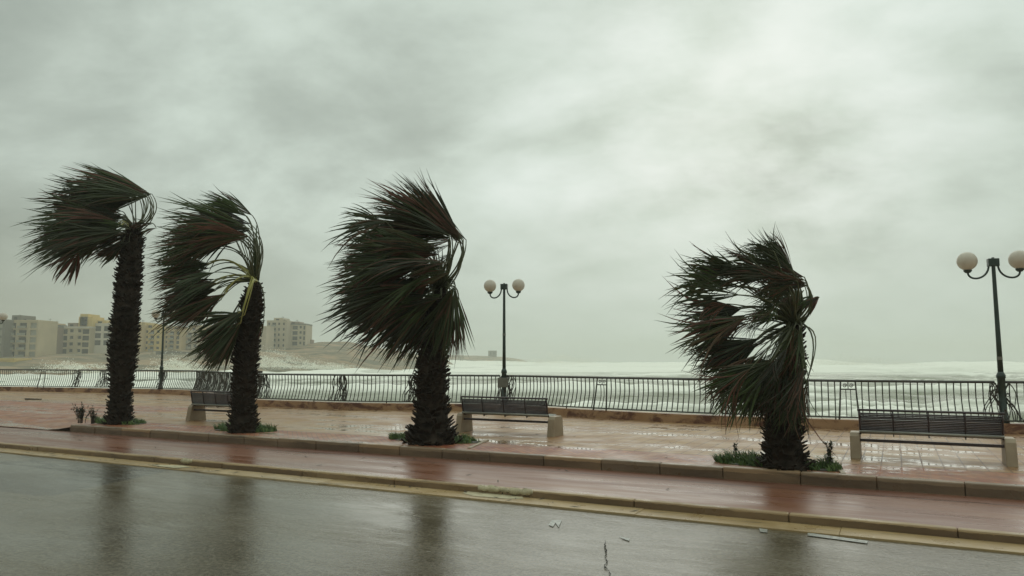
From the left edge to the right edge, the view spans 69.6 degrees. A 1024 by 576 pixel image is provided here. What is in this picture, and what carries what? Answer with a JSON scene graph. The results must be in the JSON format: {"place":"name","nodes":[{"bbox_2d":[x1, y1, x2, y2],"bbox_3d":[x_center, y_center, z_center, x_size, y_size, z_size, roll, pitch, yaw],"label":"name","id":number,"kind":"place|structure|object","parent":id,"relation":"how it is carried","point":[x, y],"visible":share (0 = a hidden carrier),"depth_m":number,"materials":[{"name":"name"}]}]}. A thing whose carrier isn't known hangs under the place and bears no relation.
{"place":"outdoors","nodes":[
{"label":"outdoors","id":0,"kind":"place"},
{"bbox_2d":[0,342,453,374],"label":"coast hill","id":1,"kind":"structure","parent":0,"point":[317,352],"depth_m":333.66,"materials":[{"name":"grey stone"}]},
{"bbox_2d":[0,319,13,356],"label":"apartment block","id":2,"kind":"structure","parent":1,"relation":"on","point":[6,331],"depth_m":298.81,"materials":[{"name":"beige concrete"}]},
{"bbox_2d":[0,358,31,361],"bbox_3d":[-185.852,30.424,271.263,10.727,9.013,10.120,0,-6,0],"label":"retaining wall","id":3,"kind":"structure","parent":1,"relation":"on","point":[11,359],"depth_m":266.71,"materials":[{"name":"beige stone"}]},
{"bbox_2d":[10,315,57,356],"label":"apartment block","id":4,"kind":"structure","parent":1,"relation":"on","point":[32,336],"depth_m":303.07,"materials":[{"name":"beige concrete"}]},
{"bbox_2d":[31,323,36,327],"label":"window","id":5,"kind":"structure","parent":4,"relation":"in","point":[33,325],"depth_m":303.40,"materials":[{"name":"grey glass"}]},
{"bbox_2d":[56,325,66,353],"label":"apartment block","id":6,"kind":"structure","parent":1,"relation":"on","point":[60,338],"depth_m":323.61,"materials":[{"name":"beige concrete"}]},
{"bbox_2d":[62,314,103,353],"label":"apartment block","id":7,"kind":"structure","parent":1,"relation":"on","point":[79,337],"depth_m":325.79,"materials":[{"name":"beige concrete"}]},
{"bbox_2d":[82,349,87,353],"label":"window","id":8,"kind":"structure","parent":7,"relation":"in","point":[84,351],"depth_m":325.26,"materials":[{"name":"grey glass"}]},
{"bbox_2d":[82,342,88,346],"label":"window","id":9,"kind":"structure","parent":7,"relation":"in","point":[84,344],"depth_m":325.58,"materials":[{"name":"grey glass"}]},
{"bbox_2d":[83,329,88,333],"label":"window","id":10,"kind":"structure","parent":7,"relation":"in","point":[85,331],"depth_m":326.14,"materials":[{"name":"grey glass"}]},
{"bbox_2d":[94,319,111,352],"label":"apartment block","id":11,"kind":"structure","parent":1,"relation":"on","point":[102,332],"depth_m":329.69,"materials":[{"name":"beige concrete"}]},
{"bbox_2d":[95,333,100,337],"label":"window","id":12,"kind":"structure","parent":11,"relation":"in","point":[97,335],"depth_m":329.98,"materials":[{"name":"grey glass"}]},
{"bbox_2d":[137,325,147,351],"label":"apartment block","id":13,"kind":"structure","parent":1,"relation":"on","point":[142,343],"depth_m":337.18,"materials":[{"name":"beige concrete"}]},
{"bbox_2d":[139,322,155,324],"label":"apartment block","id":14,"kind":"structure","parent":1,"relation":"on","point":[143,323],"depth_m":375.31,"materials":[{"name":"beige stone"}]},
{"bbox_2d":[145,324,169,350],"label":"apartment block","id":15,"kind":"structure","parent":1,"relation":"on","point":[154,343],"depth_m":339.54,"materials":[{"name":"beige concrete"}]},
{"bbox_2d":[152,351,200,354],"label":"retaining wall","id":16,"kind":"structure","parent":1,"relation":"on","point":[159,352],"depth_m":320.79,"materials":[{"name":"grey concrete"}]},
{"bbox_2d":[165,324,189,350],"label":"apartment block","id":17,"kind":"structure","parent":1,"relation":"on","point":[174,343],"depth_m":343.57,"materials":[{"name":"beige concrete"}]},
{"bbox_2d":[186,330,204,349],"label":"apartment block","id":18,"kind":"structure","parent":1,"relation":"on","point":[192,345],"depth_m":349.34,"materials":[{"name":"concrete"}]},
{"bbox_2d":[190,325,211,329],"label":"apartment block","id":19,"kind":"structure","parent":1,"relation":"on","point":[196,328],"depth_m":394.82,"materials":[{"name":"beige stone"}]},
{"bbox_2d":[259,326,273,348],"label":"apartment block","id":20,"kind":"structure","parent":1,"relation":"on","point":[267,337],"depth_m":381.96,"materials":[{"name":"concrete"}]},
{"bbox_2d":[267,318,293,348],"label":"apartment block","id":21,"kind":"structure","parent":1,"relation":"on","point":[282,326],"depth_m":397.88,"materials":[{"name":"concrete"}]},
{"bbox_2d":[290,320,312,347],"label":"apartment block","id":22,"kind":"structure","parent":1,"relation":"on","point":[300,333],"depth_m":404.87,"materials":[{"name":"concrete"}]},
{"bbox_2d":[448,355,524,361],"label":"headland","id":23,"kind":"structure","parent":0,"point":[477,358],"depth_m":839.11,"materials":[{"name":"grey stone"}]},
{"bbox_2d":[488,351,496,356],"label":"stone tower","id":24,"kind":"structure","parent":23,"relation":"on","point":[492,353],"depth_m":866.62,"materials":[{"name":"stone"}]},
{"bbox_2d":[0,452,1023,575],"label":"road","id":25,"kind":"structure","parent":0,"point":[63,517],"depth_m":8.24,"materials":[{"name":"grey asphalt"}]},
{"bbox_2d":[0,442,1023,543],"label":"road kerb","id":26,"kind":"structure","parent":25,"relation":"on","point":[907,528],"depth_m":9.97,"materials":[{"name":"beige concrete"}]},
{"bbox_2d":[180,458,192,463],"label":"kerb repair","id":27,"kind":"structure","parent":26,"relation":"on","point":[186,461],"depth_m":13.86,"materials":[{"name":"beige concrete"}]},
{"bbox_2d":[478,484,532,495],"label":"kerb repair","id":28,"kind":"structure","parent":26,"relation":"on","point":[512,491],"depth_m":10.73,"materials":[{"name":"beige concrete"}]},
{"bbox_2d":[0,448,1023,554],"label":"gutter","id":29,"kind":"object","parent":25,"relation":"on","point":[990,546],"visible":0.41,"depth_m":9.73,"materials":[{"name":"concrete"}]},
{"bbox_2d":[155,465,187,467],"bbox_3d":[-6.373,3.318,13.732,1.013,0.001,0.308,-3,-6,27],"label":"gutter patch","id":30,"kind":"object","parent":29,"relation":"on","point":[176,466],"visible":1,"depth_m":13.65,"materials":[{"name":"beige concrete"}]},
{"bbox_2d":[463,491,522,498],"bbox_3d":[-0.263,3.023,10.748,1.015,0.001,0.412,-3,-6,27],"label":"gutter patch","id":31,"kind":"object","parent":29,"relation":"on","point":[480,494],"visible":0.86,"depth_m":10.71,"materials":[{"name":"beige concrete"}]},
{"bbox_2d":[549,520,561,526],"bbox_3d":[0.522,2.869,8.975,0.135,0.001,0.430,-1,-6,9],"label":"road marking","id":32,"kind":"object","parent":25,"relation":"on","point":[553,522],"visible":1,"depth_m":9.02,"materials":[{"name":"white paint"}]},
{"bbox_2d":[604,540,610,575],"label":"road crack","id":33,"kind":"object","parent":25,"relation":"on","point":[605,557],"visible":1,"depth_m":7.44,"materials":[{"name":"grey asphalt"}]},
{"bbox_2d":[808,533,867,542],"bbox_3d":[3.627,2.795,8.232,0.662,0.001,0.146,-4,-7,38],"label":"road marking","id":34,"kind":"object","parent":25,"relation":"on","point":[836,537],"visible":1,"depth_m":8.25,"materials":[{"name":"white paint"}]},
{"bbox_2d":[0,391,1023,484],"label":"promenade","id":35,"kind":"structure","parent":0,"point":[697,444],"depth_m":16.84,"materials":[{"name":"brown tile"}]},
{"bbox_2d":[71,402,91,422],"bbox_3d":[-11.936,3.445,20.399,0.627,0.602,0.386,-1,-6,13],"label":"shrub","id":36,"kind":"object","parent":35,"relation":"on","point":[81,411],"visible":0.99,"depth_m":20.40,"materials":[{"name":"green plant"}]},
{"bbox_2d":[87,404,99,423],"bbox_3d":[-11.519,3.462,20.222,0.394,0.533,0.295,3,-6,-28],"label":"shrub","id":37,"kind":"object","parent":35,"relation":"on","point":[92,415],"visible":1,"depth_m":20.20,"materials":[{"name":"green plant"}]},
{"bbox_2d":[186,390,258,421],"bbox_3d":[-8.164,3.330,20.738,2.250,0.875,0.604,-3,-6,27],"label":"park bench","id":38,"kind":"object","parent":35,"relation":"on","point":[196,410],"visible":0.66,"depth_m":20.78,"materials":[{"name":"metal"}]},
{"bbox_2d":[41,419,675,510],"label":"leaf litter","id":39,"kind":"object","parent":35,"relation":"on","point":[389,485],"visible":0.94,"depth_m":12.64,"materials":[{"name":"plant"}]},
{"bbox_2d":[467,439,488,448],"bbox_3d":[-0.678,3.198,15.065,0.070,0.042,1.537,-1,-6,12],"label":"tree pit edging","id":40,"kind":"object","parent":35,"relation":"on","point":[477,444],"visible":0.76,"depth_m":14.94,"materials":[{"name":"concrete"}]},
{"bbox_2d":[456,396,562,436],"bbox_3d":[-0.087,2.997,17.365,2.580,0.875,0.604,-3,-6,27],"label":"park bench","id":41,"kind":"object","parent":35,"relation":"on","point":[464,418],"visible":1,"depth_m":17.14,"materials":[{"name":"metal"}]},
{"bbox_2d":[0,386,1023,433],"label":"wall","id":42,"kind":"structure","parent":35,"relation":"on","point":[853,424],"depth_m":22.30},
{"bbox_2d":[0,313,7,323],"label":"street lamp","id":43,"kind":"object","parent":42,"relation":"on","point":[3,317],"visible":1,"depth_m":42.52,"materials":[{"name":"glass"}]},
{"bbox_2d":[0,369,75,386],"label":"railing","id":44,"kind":"object","parent":42,"relation":"on","point":[64,370],"visible":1,"depth_m":41.01,"materials":[{"name":"metal"}]},
{"bbox_2d":[68,369,196,389],"bbox_3d":[-19.816,4.802,38.602,9.293,1.014,0.715,-3,-6,24],"label":"railing","id":45,"kind":"object","parent":42,"relation":"on","point":[79,372],"visible":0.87,"depth_m":38.51,"materials":[{"name":"metal"}]},
{"bbox_2d":[152,310,173,388],"bbox_3d":[-18.253,3.207,38.436,1.430,4.155,0.426,-1,-6,14],"label":"street lamp","id":46,"kind":"object","parent":42,"relation":"on","point":[161,368],"visible":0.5,"depth_m":38.42,"materials":[{"name":"metal"}]},
{"bbox_2d":[193,370,262,398],"bbox_3d":[-12.643,4.116,32.108,0.344,1.100,10.773,4,-7,-36],"label":"railing","id":47,"kind":"object","parent":42,"relation":"on","point":[224,379],"visible":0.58,"depth_m":33.36,"materials":[{"name":"metal"}]},
{"bbox_2d":[256,373,499,402],"bbox_3d":[-5.215,3.568,26.131,9.984,1.014,0.744,-2,-6,19],"label":"railing","id":48,"kind":"object","parent":42,"relation":"on","point":[344,387],"visible":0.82,"depth_m":26.09,"materials":[{"name":"metal"}]},
{"bbox_2d":[484,279,524,404],"bbox_3d":[-0.266,1.820,24.923,1.430,4.255,0.426,-1,-6,14],"label":"street lamp","id":49,"kind":"object","parent":42,"relation":"on","point":[518,285],"visible":0.97,"depth_m":24.89,"materials":[{"name":"metal"}]},
{"bbox_2d":[495,375,715,413],"bbox_3d":[2.442,3.192,22.336,7.873,1.014,0.410,-5,-7,40],"label":"railing","id":50,"kind":"object","parent":42,"relation":"on","point":[593,378],"visible":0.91,"depth_m":21.96,"materials":[{"name":"metal"}]},
{"bbox_2d":[709,379,997,421],"bbox_3d":[8.369,2.823,18.598,6.655,1.014,0.383,-2,-6,23],"label":"railing","id":51,"kind":"object","parent":42,"relation":"on","point":[839,417],"visible":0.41,"depth_m":18.23,"materials":[{"name":"metal"}]},
{"bbox_2d":[956,250,1023,422],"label":"street lamp","id":52,"kind":"object","parent":42,"relation":"on","point":[967,262],"visible":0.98,"depth_m":17.62,"materials":[{"name":"metal"}]},
{"bbox_2d":[983,381,1023,421],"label":"railing","id":53,"kind":"object","parent":42,"relation":"on","point":[1010,404],"visible":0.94,"depth_m":17.40,"materials":[{"name":"metal"}]},
{"bbox_2d":[70,424,1023,499],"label":"kerb","id":54,"kind":"structure","parent":35,"relation":"on","point":[947,487],"depth_m":12.49,"materials":[{"name":"stone"}]},
{"bbox_2d":[732,440,739,452],"bbox_3d":[3.875,2.806,12.766,0.173,0.370,0.180,0,-6,0],"label":"weed","id":55,"kind":"object","parent":35,"relation":"on","point":[735,449],"visible":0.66,"depth_m":12.77,"materials":[{"name":"green plant"}]},
{"bbox_2d":[850,409,1018,467],"bbox_3d":[7.154,2.529,12.637,2.450,0.875,0.604,-3,-6,27],"label":"park bench","id":56,"kind":"object","parent":35,"relation":"on","point":[1008,445],"visible":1,"depth_m":12.40,"materials":[{"name":"metal"}]},
{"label":"soil patch","id":57,"kind":"structure","parent":35,"relation":"on","visible":0},
{"bbox_2d":[11,162,156,424],"bbox_3d":[-11.953,0.053,20.456,3.581,7.564,3.407,3,-6,-26],"label":"fan palm","id":58,"kind":"object","parent":57,"relation":"on","point":[85,215],"visible":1,"depth_m":19.97,"materials":[{"name":"green plant"}]},
{"bbox_2d":[94,416,146,424],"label":"grass","id":59,"kind":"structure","parent":57,"relation":"on","point":[97,420],"depth_m":20.06,"materials":[{"name":"green plant"}]},
{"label":"soil patch","id":60,"kind":"structure","parent":35,"relation":"on","visible":0},
{"bbox_2d":[142,184,265,433],"bbox_3d":[-7.648,0.488,17.732,3.237,6.178,2.219,-2,-6,17],"label":"fan palm","id":61,"kind":"object","parent":60,"relation":"on","point":[208,228],"visible":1,"depth_m":17.65,"materials":[{"name":"green plant"}]},
{"bbox_2d":[213,420,278,431],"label":"grass","id":62,"kind":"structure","parent":60,"relation":"on","point":[262,428],"depth_m":17.97,"materials":[{"name":"green plant"}]},
{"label":"soil patch","id":63,"kind":"structure","parent":35,"relation":"on","visible":0},
{"bbox_2d":[313,167,473,445],"bbox_3d":[-2.565,0.383,15.584,3.242,5.961,2.999,2,-6,-18],"label":"fan palm","id":64,"kind":"object","parent":63,"relation":"on","point":[389,302],"visible":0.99,"depth_m":15.13,"materials":[{"name":"green plant"}]},
{"bbox_2d":[386,430,480,443],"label":"grass","id":65,"kind":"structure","parent":63,"relation":"on","point":[467,439],"depth_m":15.72,"materials":[{"name":"green plant"}]},
{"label":"soil patch","id":66,"kind":"structure","parent":35,"relation":"on","visible":0},
{"bbox_2d":[656,225,838,471],"bbox_3d":[3.785,0.979,11.828,2.873,4.129,2.078,0,-6,0],"label":"fan palm","id":67,"kind":"object","parent":66,"relation":"on","point":[776,391],"visible":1,"depth_m":11.62,"materials":[{"name":"green plant"}]},
{"bbox_2d":[709,448,807,466],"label":"grass","id":68,"kind":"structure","parent":66,"relation":"on","point":[743,458],"depth_m":12.31,"materials":[{"name":"green plant"}]},
{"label":"soil patch","id":69,"kind":"structure","parent":35,"relation":"on","visible":0},
{"bbox_2d":[805,454,842,471],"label":"grass","id":70,"kind":"structure","parent":69,"relation":"on","point":[822,463],"depth_m":11.58,"materials":[{"name":"green plant"}]},
{"bbox_2d":[822,440,834,464],"bbox_3d":[5.017,2.637,11.621,0.249,0.479,0.221,0,-6,0],"label":"weed","id":71,"kind":"object","parent":69,"relation":"on","point":[828,450],"visible":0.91,"depth_m":11.60,"materials":[{"name":"green plant"}]},
{"bbox_2d":[0,427,1023,532],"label":"red side path","id":72,"kind":"structure","parent":0,"point":[993,514],"depth_m":11.37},
{"bbox_2d":[0,359,1023,422],"bbox_3d":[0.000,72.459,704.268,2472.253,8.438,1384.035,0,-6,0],"label":"sea","id":73,"kind":"structure","parent":0,"point":[975,371],"depth_m":148.61,"materials":[{"name":"liquid"}]},
{"bbox_2d":[13,358,137,372],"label":"sea spray","id":74,"kind":"object","parent":73,"relation":"on","point":[72,366],"visible":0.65,"depth_m":237.13,"materials":[{"name":"liquid"}]},
{"bbox_2d":[142,349,213,369],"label":"sea spray","id":75,"kind":"object","parent":73,"relation":"on","point":[182,366],"visible":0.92,"depth_m":260.04,"materials":[{"name":"liquid"}]},
{"bbox_2d":[221,340,336,367],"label":"sea spray","id":76,"kind":"object","parent":73,"relation":"on","point":[277,360],"visible":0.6,"depth_m":297.70,"materials":[{"name":"liquid"}]},
{"bbox_2d":[263,357,371,369],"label":"sea spray","id":77,"kind":"object","parent":73,"relation":"on","point":[320,366],"visible":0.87,"depth_m":311.66,"materials":[{"name":"liquid"}]},
{"bbox_2d":[472,346,626,362],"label":"sea spray","id":78,"kind":"object","parent":73,"relation":"on","point":[582,360],"visible":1,"depth_m":417.42,"materials":[{"name":"liquid"}]},
{"bbox_2d":[805,352,917,364],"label":"sea spray","id":79,"kind":"object","parent":73,"relation":"on","point":[856,361],"visible":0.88,"depth_m":414.73,"materials":[{"name":"liquid"}]},
{"bbox_2d":[0,0,1023,363],"label":"sky","id":80,"kind":"structure","parent":0,"point":[573,147],"materials":[{"name":"grey"}]}
]}

